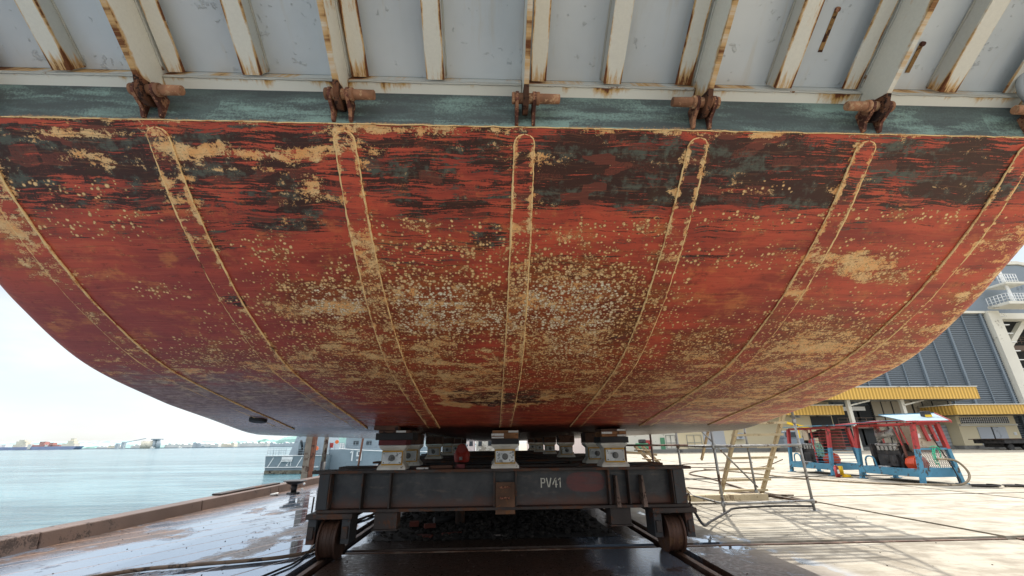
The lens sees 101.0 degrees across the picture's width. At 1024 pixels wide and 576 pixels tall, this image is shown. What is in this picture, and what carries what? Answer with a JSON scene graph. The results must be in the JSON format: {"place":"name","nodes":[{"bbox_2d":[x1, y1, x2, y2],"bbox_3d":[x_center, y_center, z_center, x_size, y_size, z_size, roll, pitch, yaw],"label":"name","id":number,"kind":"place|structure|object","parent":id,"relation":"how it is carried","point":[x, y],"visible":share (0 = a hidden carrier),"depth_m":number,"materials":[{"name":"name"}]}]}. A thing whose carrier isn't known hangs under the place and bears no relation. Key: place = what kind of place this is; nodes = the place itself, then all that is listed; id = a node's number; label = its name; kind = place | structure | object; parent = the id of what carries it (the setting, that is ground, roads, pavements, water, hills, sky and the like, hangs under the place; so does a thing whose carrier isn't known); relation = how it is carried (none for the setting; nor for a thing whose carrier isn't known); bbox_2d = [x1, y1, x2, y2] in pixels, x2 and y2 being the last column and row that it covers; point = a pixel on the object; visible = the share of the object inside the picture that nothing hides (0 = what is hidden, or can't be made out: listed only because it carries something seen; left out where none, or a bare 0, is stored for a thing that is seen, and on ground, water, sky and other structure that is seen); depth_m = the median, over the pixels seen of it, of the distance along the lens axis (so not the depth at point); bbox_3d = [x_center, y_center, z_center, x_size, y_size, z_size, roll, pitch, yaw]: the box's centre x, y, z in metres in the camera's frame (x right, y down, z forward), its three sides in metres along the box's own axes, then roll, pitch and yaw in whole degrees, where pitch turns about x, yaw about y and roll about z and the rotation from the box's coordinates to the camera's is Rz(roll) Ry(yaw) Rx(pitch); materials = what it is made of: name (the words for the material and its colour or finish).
{"place":"outdoors","nodes":[
{"label":"outdoors","id":0,"kind":"place"},
{"bbox_2d":[0,438,278,446],"bbox_3d":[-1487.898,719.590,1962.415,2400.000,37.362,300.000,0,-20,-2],"label":"hills","id":1,"kind":"structure","parent":0,"point":[92,443],"depth_m":1903.96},
{"bbox_2d":[0,443,475,535],"bbox_3d":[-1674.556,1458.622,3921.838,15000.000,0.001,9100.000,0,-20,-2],"label":"sea","id":2,"kind":"structure","parent":0,"point":[42,488],"depth_m":52.75,"materials":[{"name":"liquid"}]},
{"bbox_2d":[0,440,31,449],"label":"tanker","id":3,"kind":"object","parent":2,"relation":"on","point":[21,445],"visible":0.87,"depth_m":899.35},
{"bbox_2d":[27,438,83,449],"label":"tanker","id":4,"kind":"object","parent":2,"relation":"on","point":[72,443],"visible":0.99,"depth_m":891.19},
{"bbox_2d":[264,436,338,473],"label":"patrol boat","id":5,"kind":"object","parent":2,"relation":"on","point":[291,462],"visible":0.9,"depth_m":60.56,"materials":[{"name":"white paint"}]},
{"bbox_2d":[300,437,317,478],"bbox_3d":[-9.783,8.869,20.142,0.440,6.400,0.300,0,-20,-2],"label":"mooring pile","id":6,"kind":"object","parent":2,"relation":"in","point":[309,457],"visible":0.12,"depth_m":20.28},
{"bbox_2d":[319,437,328,475],"bbox_3d":[-9.206,9.051,20.367,0.305,6.203,0.250,0,-20,-2],"label":"mooring pile","id":7,"kind":"object","parent":2,"relation":"in","point":[323,459],"visible":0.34,"depth_m":20.62,"materials":[{"name":"black metal"}]},
{"bbox_2d":[357,438,363,465],"bbox_3d":[-13.190,14.175,36.861,0.779,8.013,0.180,0,-20,-2],"label":"pole","id":8,"kind":"object","parent":2,"relation":"in","point":[359,458],"visible":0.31,"depth_m":36.75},
{"bbox_2d":[327,438,467,468],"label":"patrol boat","id":9,"kind":"object","parent":2,"relation":"on","point":[348,454],"visible":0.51,"depth_m":64.78,"materials":[{"name":"white paint"}]},
{"bbox_2d":[81,444,475,448],"bbox_3d":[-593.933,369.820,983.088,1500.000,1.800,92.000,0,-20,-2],"label":"quay","id":10,"kind":"structure","parent":0,"point":[192,447],"depth_m":935.22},
{"bbox_2d":[114,438,145,448],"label":"harbour crane","id":11,"kind":"object","parent":10,"relation":"on","point":[122,444],"visible":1,"depth_m":915.36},
{"bbox_2d":[139,441,152,448],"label":"silo building","id":12,"kind":"structure","parent":10,"relation":"on","point":[145,444],"depth_m":916.03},
{"bbox_2d":[151,439,163,447],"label":"silo building","id":13,"kind":"structure","parent":10,"relation":"on","point":[156,443],"depth_m":924.94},
{"bbox_2d":[164,443,192,447],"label":"warehouse","id":14,"kind":"structure","parent":10,"relation":"on","point":[177,445],"depth_m":937.38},
{"bbox_2d":[203,443,220,446],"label":"warehouse","id":15,"kind":"structure","parent":10,"relation":"on","point":[212,445],"depth_m":940.36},
{"bbox_2d":[221,442,237,446],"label":"warehouse","id":16,"kind":"structure","parent":10,"relation":"on","point":[234,444],"depth_m":941.99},
{"bbox_2d":[83,436,425,447],"bbox_3d":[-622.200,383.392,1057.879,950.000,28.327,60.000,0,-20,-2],"label":"woodland","id":17,"kind":"object","parent":10,"relation":"on","point":[292,439],"visible":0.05,"depth_m":1046.57,"materials":[{"name":"green plant"}]},
{"bbox_2d":[238,442,270,446],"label":"warehouse","id":18,"kind":"structure","parent":10,"relation":"on","point":[247,444],"depth_m":944.36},
{"bbox_2d":[270,442,293,445],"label":"warehouse","id":19,"kind":"structure","parent":10,"relation":"on","point":[281,444],"depth_m":946.91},
{"bbox_2d":[0,443,1023,575],"bbox_3d":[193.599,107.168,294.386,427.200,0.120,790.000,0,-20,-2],"label":"ground","id":20,"kind":"structure","parent":0,"point":[851,512],"depth_m":6.83,"materials":[{"name":"concrete"}]},
{"bbox_2d":[91,513,374,575],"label":"hose","id":21,"kind":"object","parent":20,"relation":"on","point":[160,567],"visible":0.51,"depth_m":5.59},
{"bbox_2d":[283,479,306,493],"bbox_3d":[-7.176,6.555,13.910,0.714,0.405,0.714,0,-20,-2],"label":"bollard","id":22,"kind":"object","parent":20,"relation":"on","point":[294,484],"visible":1,"depth_m":13.81,"materials":[{"name":"black metal"}]},
{"bbox_2d":[262,512,374,575],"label":"hose","id":23,"kind":"object","parent":20,"relation":"on","point":[289,565],"visible":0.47,"depth_m":5.53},
{"bbox_2d":[454,444,469,524],"bbox_3d":[-0.983,3.800,8.156,0.317,1.490,0.317,-19,-27,41],"label":"valve body","id":24,"kind":"object","parent":20,"relation":"on","point":[461,454],"visible":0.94,"depth_m":8.21,"materials":[{"name":"red metal"}]},
{"bbox_2d":[465,441,474,450],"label":"distant shed","id":25,"kind":"structure","parent":20,"relation":"on","point":[471,446],"depth_m":72.83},
{"bbox_2d":[476,441,494,450],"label":"distant shed","id":26,"kind":"structure","parent":20,"relation":"on","point":[483,445],"depth_m":72.90,"materials":[{"name":"concrete"}]},
{"bbox_2d":[372,509,616,541],"bbox_3d":[-0.403,4.812,9.039,4.208,0.246,4.499,0,-20,-2],"label":"rubble","id":27,"kind":"object","parent":20,"relation":"on","point":[538,523],"visible":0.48,"depth_m":7.74,"materials":[{"name":"gravel"}]},
{"bbox_2d":[409,520,418,526],"bbox_3d":[-1.826,4.408,7.898,0.170,0.090,0.100,2,-20,-8],"label":"brick","id":28,"kind":"object","parent":27,"relation":"on","point":[414,523],"visible":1,"depth_m":7.85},
{"bbox_2d":[424,523,435,528],"bbox_3d":[-1.509,4.356,7.739,0.200,0.070,0.100,6,-21,-19],"label":"brick","id":29,"kind":"object","parent":27,"relation":"on","point":[429,525],"visible":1,"depth_m":7.70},
{"bbox_2d":[433,515,454,522],"bbox_3d":[-1.301,4.459,8.142,0.449,0.120,0.108,14,-25,-34],"label":"pipe offcut","id":30,"kind":"object","parent":27,"relation":"on","point":[440,519],"visible":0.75,"depth_m":8.09,"materials":[{"name":"metal"}]},
{"bbox_2d":[421,451,573,454],"bbox_3d":[-0.532,6.840,15.927,5.590,1.168,1.610,0,-20,-2],"label":"transfer trolley","id":31,"kind":"object","parent":20,"relation":"on","point":[483,453],"visible":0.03,"depth_m":15.49,"materials":[{"name":"black metal"}]},
{"bbox_2d":[534,443,544,451],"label":"docking pedestal","id":32,"kind":"object","parent":31,"relation":"on","point":[539,447],"visible":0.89,"depth_m":16.64,"materials":[{"name":"metal"}]},
{"bbox_2d":[373,457,626,511],"bbox_3d":[-0.261,4.592,9.791,5.590,1.168,1.610,0,-20,-2],"label":"transfer trolley","id":33,"kind":"object","parent":20,"relation":"on","point":[443,461],"visible":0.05,"depth_m":9.43,"materials":[{"name":"black metal"}]},
{"bbox_2d":[425,444,442,458],"bbox_3d":[-1.936,4.069,10.505,0.410,0.336,0.419,0,-20,-2],"label":"docking pedestal","id":34,"kind":"object","parent":33,"relation":"on","point":[433,451],"visible":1,"depth_m":10.37,"materials":[{"name":"metal"}]},
{"bbox_2d":[426,437,443,443],"bbox_3d":[-1.940,3.841,10.627,0.400,0.172,0.400,0,-20,-2],"label":"timber packing","id":35,"kind":"object","parent":34,"relation":"on","point":[434,440],"visible":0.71,"depth_m":10.44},
{"bbox_2d":[557,443,574,456],"bbox_3d":[1.361,4.083,10.646,0.410,0.336,0.419,0,-20,-2],"label":"docking pedestal","id":36,"kind":"object","parent":33,"relation":"on","point":[565,449],"visible":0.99,"depth_m":10.51,"materials":[{"name":"concrete"}]},
{"bbox_2d":[556,435,574,442],"bbox_3d":[1.357,3.855,10.767,0.400,0.172,0.400,0,-20,-2],"label":"timber packing","id":37,"kind":"object","parent":36,"relation":"on","point":[565,439],"visible":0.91,"depth_m":10.58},
{"bbox_2d":[441,450,558,452],"bbox_3d":[-0.667,7.964,18.994,5.590,1.168,1.610,0,-20,-2],"label":"transfer trolley","id":38,"kind":"object","parent":20,"relation":"on","point":[494,451],"visible":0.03,"depth_m":18.60,"materials":[{"name":"black metal"}]},
{"bbox_2d":[305,462,696,560],"bbox_3d":[-0.126,3.467,6.724,5.590,1.168,1.610,0,-20,-2],"label":"transfer trolley","id":39,"kind":"object","parent":20,"relation":"on","point":[348,495],"visible":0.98,"depth_m":6.23,"materials":[{"name":"black metal"}]},
{"bbox_2d":[377,445,410,469],"bbox_3d":[-1.772,2.543,6.339,0.410,0.336,0.419,0,-20,-2],"label":"docking pedestal","id":40,"kind":"object","parent":39,"relation":"on","point":[393,457],"visible":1,"depth_m":6.21,"materials":[{"name":"metal"}]},
{"bbox_2d":[378,440,410,444],"bbox_3d":[-1.775,2.358,6.434,0.400,0.073,0.440,0,-20,-2],"label":"timber packing","id":41,"kind":"object","parent":40,"relation":"on","point":[394,442],"visible":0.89,"depth_m":6.23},
{"bbox_2d":[375,433,417,439],"bbox_3d":[-1.746,2.270,6.446,0.540,0.095,0.480,0,-20,-2],"label":"rubber pad","id":42,"kind":"object","parent":41,"relation":"on","point":[396,436],"visible":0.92,"depth_m":6.22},
{"bbox_2d":[379,430,411,432],"bbox_3d":[-1.739,2.150,6.314,0.460,0.036,0.170,0,-20,-2],"label":"timber packing","id":43,"kind":"object","parent":42,"relation":"on","point":[392,431],"visible":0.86,"depth_m":6.24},
{"bbox_2d":[374,426,400,430],"bbox_3d":[-1.841,2.062,6.252,0.350,0.085,0.180,0,-20,-2],"label":"timber packing","id":44,"kind":"object","parent":43,"relation":"on","point":[377,428],"visible":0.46,"depth_m":6.16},
{"bbox_2d":[406,445,423,465],"bbox_3d":[-1.800,2.945,7.438,0.410,0.336,0.419,0,-20,-2],"label":"docking pedestal","id":45,"kind":"object","parent":39,"relation":"on","point":[413,455],"visible":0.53,"depth_m":7.31,"materials":[{"name":"concrete"}]},
{"bbox_2d":[411,434,423,444],"bbox_3d":[-1.805,2.717,7.559,0.400,0.172,0.400,0,-20,-2],"label":"timber packing","id":46,"kind":"object","parent":45,"relation":"on","point":[420,441],"visible":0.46,"depth_m":7.38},
{"bbox_2d":[430,465,452,468],"bbox_3d":[-1.072,2.734,6.455,0.330,0.044,0.120,0,-20,-2],"label":"wood offcut","id":47,"kind":"object","parent":39,"relation":"on","point":[440,466],"visible":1,"depth_m":6.40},
{"bbox_2d":[491,444,518,468],"bbox_3d":[-0.109,2.550,6.410,0.410,0.336,0.419,0,-20,-2],"label":"docking pedestal","id":48,"kind":"object","parent":39,"relation":"on","point":[504,455],"visible":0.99,"depth_m":6.26,"materials":[{"name":"metal"}]},
{"bbox_2d":[491,438,518,443],"bbox_3d":[-0.112,2.363,6.505,0.410,0.076,0.440,0,-20,-2],"label":"rubber pad","id":49,"kind":"object","parent":48,"relation":"on","point":[506,441],"visible":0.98,"depth_m":6.30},
{"bbox_2d":[492,436,517,438],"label":"timber packing","id":50,"kind":"object","parent":49,"relation":"on","point":[508,437],"visible":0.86,"depth_m":6.34,"materials":[{"name":"brown wood"}]},
{"bbox_2d":[504,433,517,435],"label":"timber packing","id":51,"kind":"object","parent":50,"relation":"on","point":[510,434],"visible":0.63,"depth_m":6.35,"materials":[{"name":"brown wood"}]},
{"bbox_2d":[492,430,517,432],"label":"timber packing","id":52,"kind":"object","parent":51,"relation":"on","point":[499,431],"visible":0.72,"depth_m":6.37,"materials":[{"name":"brown wood"}]},
{"bbox_2d":[0,0,1023,440],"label":"landing craft","id":53,"kind":"object","parent":52,"relation":"on","point":[474,220],"visible":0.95,"depth_m":2.74,"materials":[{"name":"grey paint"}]},
{"bbox_2d":[582,443,600,462],"bbox_3d":[1.496,2.959,7.578,0.410,0.336,0.419,0,-20,-2],"label":"docking pedestal","id":54,"kind":"object","parent":39,"relation":"on","point":[592,453],"visible":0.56,"depth_m":7.45,"materials":[{"name":"concrete"}]},
{"bbox_2d":[581,432,594,442],"bbox_3d":[1.492,2.730,7.699,0.400,0.172,0.400,0,-20,-2],"label":"timber packing","id":55,"kind":"object","parent":54,"relation":"on","point":[587,437],"visible":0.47,"depth_m":7.52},
{"bbox_2d":[596,443,629,466],"bbox_3d":[1.545,2.556,6.481,0.410,0.336,0.419,0,-20,-2],"label":"docking pedestal","id":56,"kind":"object","parent":39,"relation":"on","point":[612,454],"visible":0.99,"depth_m":6.34,"materials":[{"name":"concrete"}]},
{"bbox_2d":[594,437,628,442],"bbox_3d":[1.537,2.365,6.577,0.430,0.086,0.440,0,-20,-2],"label":"rubber pad","id":57,"kind":"object","parent":56,"relation":"on","point":[610,439],"visible":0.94,"depth_m":6.37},
{"bbox_2d":[595,434,624,436],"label":"timber packing","id":58,"kind":"object","parent":57,"relation":"on","point":[607,435],"visible":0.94,"depth_m":6.41,"materials":[{"name":"brown wood"}]},
{"bbox_2d":[595,431,625,434],"bbox_3d":[1.540,2.274,6.622,0.380,0.040,0.420,0,-20,-2],"label":"timber packing","id":59,"kind":"object","parent":58,"relation":"on","point":[614,432],"visible":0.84,"depth_m":6.43,"materials":[{"name":"brown wood"}]},
{"bbox_2d":[420,453,585,458],"bbox_3d":[-0.397,5.716,12.859,5.590,1.168,1.610,0,-20,-2],"label":"transfer trolley","id":60,"kind":"object","parent":20,"relation":"on","point":[516,455],"visible":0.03,"depth_m":12.47,"materials":[{"name":"black metal"}]},
{"bbox_2d":[441,444,454,454],"bbox_3d":[-2.071,5.194,13.573,0.410,0.336,0.419,0,-20,-2],"label":"docking pedestal","id":61,"kind":"object","parent":60,"relation":"on","point":[447,449],"visible":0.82,"depth_m":13.43,"materials":[{"name":"metal"}]},
{"bbox_2d":[444,438,454,443],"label":"timber packing","id":62,"kind":"object","parent":61,"relation":"on","point":[449,440],"visible":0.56,"depth_m":13.51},
{"bbox_2d":[543,443,556,453],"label":"docking pedestal","id":63,"kind":"object","parent":60,"relation":"on","point":[549,448],"visible":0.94,"depth_m":13.57,"materials":[{"name":"metal"}]},
{"bbox_2d":[542,437,555,442],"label":"timber packing","id":64,"kind":"object","parent":63,"relation":"on","point":[549,439],"visible":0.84,"depth_m":13.65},
{"bbox_2d":[52,500,992,574],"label":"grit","id":65,"kind":"object","parent":20,"relation":"on","point":[450,556],"visible":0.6,"depth_m":6.06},
{"bbox_2d":[527,438,652,452],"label":"end wall","id":66,"kind":"structure","parent":20,"relation":"on","point":[578,447],"depth_m":56.97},
{"bbox_2d":[635,439,648,452],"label":"generator cart","id":67,"kind":"object","parent":20,"relation":"on","point":[641,441],"visible":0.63,"depth_m":54.74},
{"bbox_2d":[624,435,687,461],"bbox_3d":[3.722,4.162,10.934,1.617,2.617,0.166,-2,-20,3],"label":"tube scaffold","id":68,"kind":"object","parent":20,"relation":"on","point":[650,444],"visible":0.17,"depth_m":10.90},
{"bbox_2d":[687,493,768,501],"bbox_3d":[5.476,5.325,10.735,2.000,0.140,0.250,0,-20,-2],"label":"timber board","id":69,"kind":"object","parent":20,"relation":"on","point":[746,497],"visible":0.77,"depth_m":10.63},
{"bbox_2d":[625,402,833,451],"bbox_3d":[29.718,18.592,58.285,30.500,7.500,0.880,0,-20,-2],"label":"long workshop","id":70,"kind":"structure","parent":20,"relation":"on","point":[698,438],"depth_m":57.74,"materials":[{"name":"concrete"}]},
{"bbox_2d":[786,404,844,415],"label":"canopy","id":71,"kind":"object","parent":70,"relation":"attached to","point":[821,410],"visible":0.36,"depth_m":57.09,"materials":[{"name":"metal"}]},
{"bbox_2d":[810,416,832,426],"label":"window","id":72,"kind":"structure","parent":70,"relation":"in","point":[815,420],"depth_m":58.95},
{"bbox_2d":[682,459,782,467],"bbox_3d":[12.898,10.687,26.066,4.888,0.580,9.288,-7,-21,18],"label":"hose","id":73,"kind":"object","parent":20,"relation":"on","point":[723,462],"visible":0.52,"depth_m":27.58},
{"bbox_2d":[687,487,793,495],"bbox_3d":[5.836,6.573,13.867,0.293,0.040,6.017,16,-26,-38],"label":"hose","id":74,"kind":"object","parent":20,"relation":"on","point":[744,492],"visible":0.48,"depth_m":12.48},
{"bbox_2d":[700,414,786,493],"bbox_3d":[6.605,3.478,11.486,1.695,4.240,3.664,0,-20,-2],"label":"wooden ladder","id":75,"kind":"object","parent":20,"relation":"on","point":[768,468],"visible":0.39,"depth_m":11.90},
{"bbox_2d":[675,412,819,513],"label":"scaffold tower","id":76,"kind":"structure","parent":20,"relation":"on","point":[714,446],"depth_m":9.71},
{"bbox_2d":[688,502,812,526],"bbox_3d":[4.319,4.181,8.220,5.342,0.575,1.110,16,-26,-38],"label":"hose","id":77,"kind":"object","parent":20,"relation":"on","point":[719,516],"visible":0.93,"depth_m":9.24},
{"bbox_2d":[689,469,816,502],"bbox_3d":[8.586,7.656,16.913,2.502,0.056,13.540,-7,-21,17],"label":"hose","id":78,"kind":"object","parent":20,"relation":"on","point":[780,497],"visible":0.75,"depth_m":14.03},
{"bbox_2d":[685,475,892,478],"bbox_3d":[11.729,7.927,17.737,15.013,0.051,0.381,1,-20,-4],"label":"hose","id":79,"kind":"object","parent":20,"relation":"on","point":[791,476],"visible":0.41,"depth_m":17.67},
{"bbox_2d":[775,422,814,451],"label":"service truck","id":80,"kind":"object","parent":20,"relation":"on","point":[783,439],"visible":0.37,"depth_m":52.85,"materials":[{"name":"grey metal"}]},
{"bbox_2d":[643,401,955,452],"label":"loading bay","id":81,"kind":"object","parent":20,"relation":"on","point":[880,407],"visible":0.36,"depth_m":59.14,"materials":[{"name":"white paint"}]},
{"bbox_2d":[871,401,897,442],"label":"sliding door","id":82,"kind":"structure","parent":81,"relation":"in","point":[886,405],"depth_m":59.65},
{"bbox_2d":[890,401,917,425],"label":"sliding door","id":83,"kind":"structure","parent":81,"relation":"in","point":[895,404],"depth_m":59.99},
{"bbox_2d":[910,401,937,425],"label":"sliding door","id":84,"kind":"structure","parent":81,"relation":"in","point":[925,403],"depth_m":60.26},
{"bbox_2d":[932,401,951,424],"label":"sliding door","id":85,"kind":"structure","parent":81,"relation":"in","point":[935,403],"depth_m":60.45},
{"bbox_2d":[931,425,952,445],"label":"folding door","id":86,"kind":"structure","parent":81,"relation":"in","point":[945,430],"depth_m":58.63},
{"bbox_2d":[782,424,867,474],"bbox_3d":[14.570,7.609,20.000,1.720,2.140,3.150,0,-20,-2],"label":"pump set","id":87,"kind":"object","parent":20,"relation":"on","point":[830,438],"visible":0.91,"depth_m":19.36,"materials":[{"name":"red metal"}]},
{"bbox_2d":[814,443,824,456],"bbox_3d":[14.060,7.405,19.304,0.020,0.645,0.554,0,-20,-2],"label":"cord tangle","id":88,"kind":"object","parent":87,"relation":"hanging from","point":[817,454],"visible":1,"depth_m":19.29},
{"bbox_2d":[703,458,970,485],"bbox_3d":[11.923,7.683,18.198,2.248,0.848,10.834,9,-22,-25],"label":"hose","id":89,"kind":"object","parent":20,"relation":"on","point":[959,484],"visible":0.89,"depth_m":14.56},
{"bbox_2d":[833,463,840,477],"bbox_3d":[13.487,7.568,17.538,0.175,0.550,0.177,0,-20,-2],"label":"fire extinguisher","id":90,"kind":"object","parent":20,"relation":"on","point":[836,471],"visible":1,"depth_m":17.48,"materials":[{"name":"red metal"}]},
{"bbox_2d":[838,466,850,476],"bbox_3d":[13.852,7.654,17.601,0.440,0.429,0.260,0,-20,-2],"label":"rubber boot","id":91,"kind":"object","parent":20,"relation":"on","point":[841,471],"visible":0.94,"depth_m":17.55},
{"bbox_2d":[821,386,979,450],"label":"canopy","id":92,"kind":"object","parent":20,"relation":"on","point":[864,394],"visible":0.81,"depth_m":56.94,"materials":[{"name":"metal"}]},
{"bbox_2d":[835,412,969,483],"bbox_3d":[15.025,6.040,16.108,2.445,2.417,3.368,0,-20,-2],"label":"pump set","id":93,"kind":"object","parent":20,"relation":"on","point":[903,456],"visible":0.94,"depth_m":15.54,"materials":[{"name":"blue metal"}]},
{"bbox_2d":[919,411,931,416],"bbox_3d":[15.386,4.728,15.688,0.270,0.290,0.188,0,-20,-2],"label":"lubricant can","id":94,"kind":"object","parent":93,"relation":"on","point":[925,413],"visible":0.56,"depth_m":15.64,"materials":[{"name":"yellow metal"}]},
{"bbox_2d":[929,446,940,466],"bbox_3d":[14.853,5.865,14.723,0.396,0.685,0.061,0,-20,-2],"label":"rope","id":95,"kind":"object","parent":93,"relation":"attached to","point":[934,453],"visible":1,"depth_m":14.75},
{"bbox_2d":[813,261,1023,444],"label":"workshop hall","id":96,"kind":"structure","parent":20,"relation":"on","point":[979,342],"depth_m":63.42,"materials":[{"name":"metal"}]},
{"bbox_2d":[919,403,1023,415],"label":"canopy","id":97,"kind":"object","parent":96,"relation":"attached to","point":[981,410],"visible":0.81,"depth_m":55.67,"materials":[{"name":"metal"}]},
{"bbox_2d":[943,416,1021,448],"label":"office kiosk","id":98,"kind":"object","parent":20,"relation":"on","point":[962,430],"visible":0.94,"depth_m":57.60,"materials":[{"name":"white paint"}]},
{"bbox_2d":[959,417,1009,423],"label":"window","id":99,"kind":"structure","parent":98,"relation":"in","point":[964,420],"depth_m":57.96,"materials":[{"name":"white paint"}]},
{"bbox_2d":[977,427,994,444],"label":"door","id":100,"kind":"structure","parent":98,"relation":"in","point":[984,432],"depth_m":57.34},
{"bbox_2d":[992,427,1008,438],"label":"door","id":101,"kind":"structure","parent":98,"relation":"in","point":[1000,432],"depth_m":57.44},
{"bbox_2d":[968,484,1000,486],"bbox_3d":[15.060,6.294,13.445,0.820,0.085,0.663,0,-20,-2],"label":"hose coil","id":102,"kind":"object","parent":20,"relation":"on","point":[985,485],"visible":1,"depth_m":13.32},
{"bbox_2d":[968,438,1023,449],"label":"flat wagon","id":103,"kind":"object","parent":20,"relation":"on","point":[1009,443],"visible":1,"depth_m":51.54,"materials":[{"name":"black metal"}]},
{"bbox_2d":[1002,484,1023,486],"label":"hose coil","id":104,"kind":"object","parent":20,"relation":"on","point":[1013,485],"visible":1,"depth_m":13.27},
{"bbox_2d":[0,245,1023,442],"label":"sky","id":105,"kind":"structure","parent":0,"point":[47,393],"materials":[{"name":"white"}]},
{"bbox_2d":[626,446,690,493],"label":"wooden steps","id":106,"kind":"structure","parent":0,"point":[646,450],"depth_m":12.38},
{"bbox_3d":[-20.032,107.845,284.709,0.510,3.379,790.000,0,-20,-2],"label":"quay wall","id":107,"kind":"structure","parent":0,"visible":0},
{"bbox_2d":[0,476,319,557],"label":"kerb","id":108,"kind":"structure","parent":107,"relation":"on","point":[19,542],"depth_m":8.18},
{"bbox_2d":[212,482,279,495],"bbox_3d":[-8.088,6.187,13.045,0.240,0.048,3.400,0,-20,-2],"label":"timber sleeper","id":109,"kind":"object","parent":108,"relation":"on","point":[241,489],"visible":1,"depth_m":12.59,"materials":[{"name":"wood"}]},
{"label":"rail slot floor","id":110,"kind":"structure","parent":0,"visible":0},
{"bbox_2d":[297,524,373,575],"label":"rail","id":111,"kind":"object","parent":110,"relation":"on","point":[314,568],"depth_m":5.97,"materials":[{"name":"metal"}]},
{"bbox_2d":[598,508,721,575],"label":"rail","id":112,"kind":"object","parent":110,"relation":"on","point":[695,564],"depth_m":5.93,"materials":[{"name":"metal"}]},
{"bbox_2d":[344,538,1023,554],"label":"rail","id":113,"kind":"object","parent":110,"relation":"on","point":[576,548],"visible":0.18,"depth_m":6.43,"materials":[{"name":"metal"}]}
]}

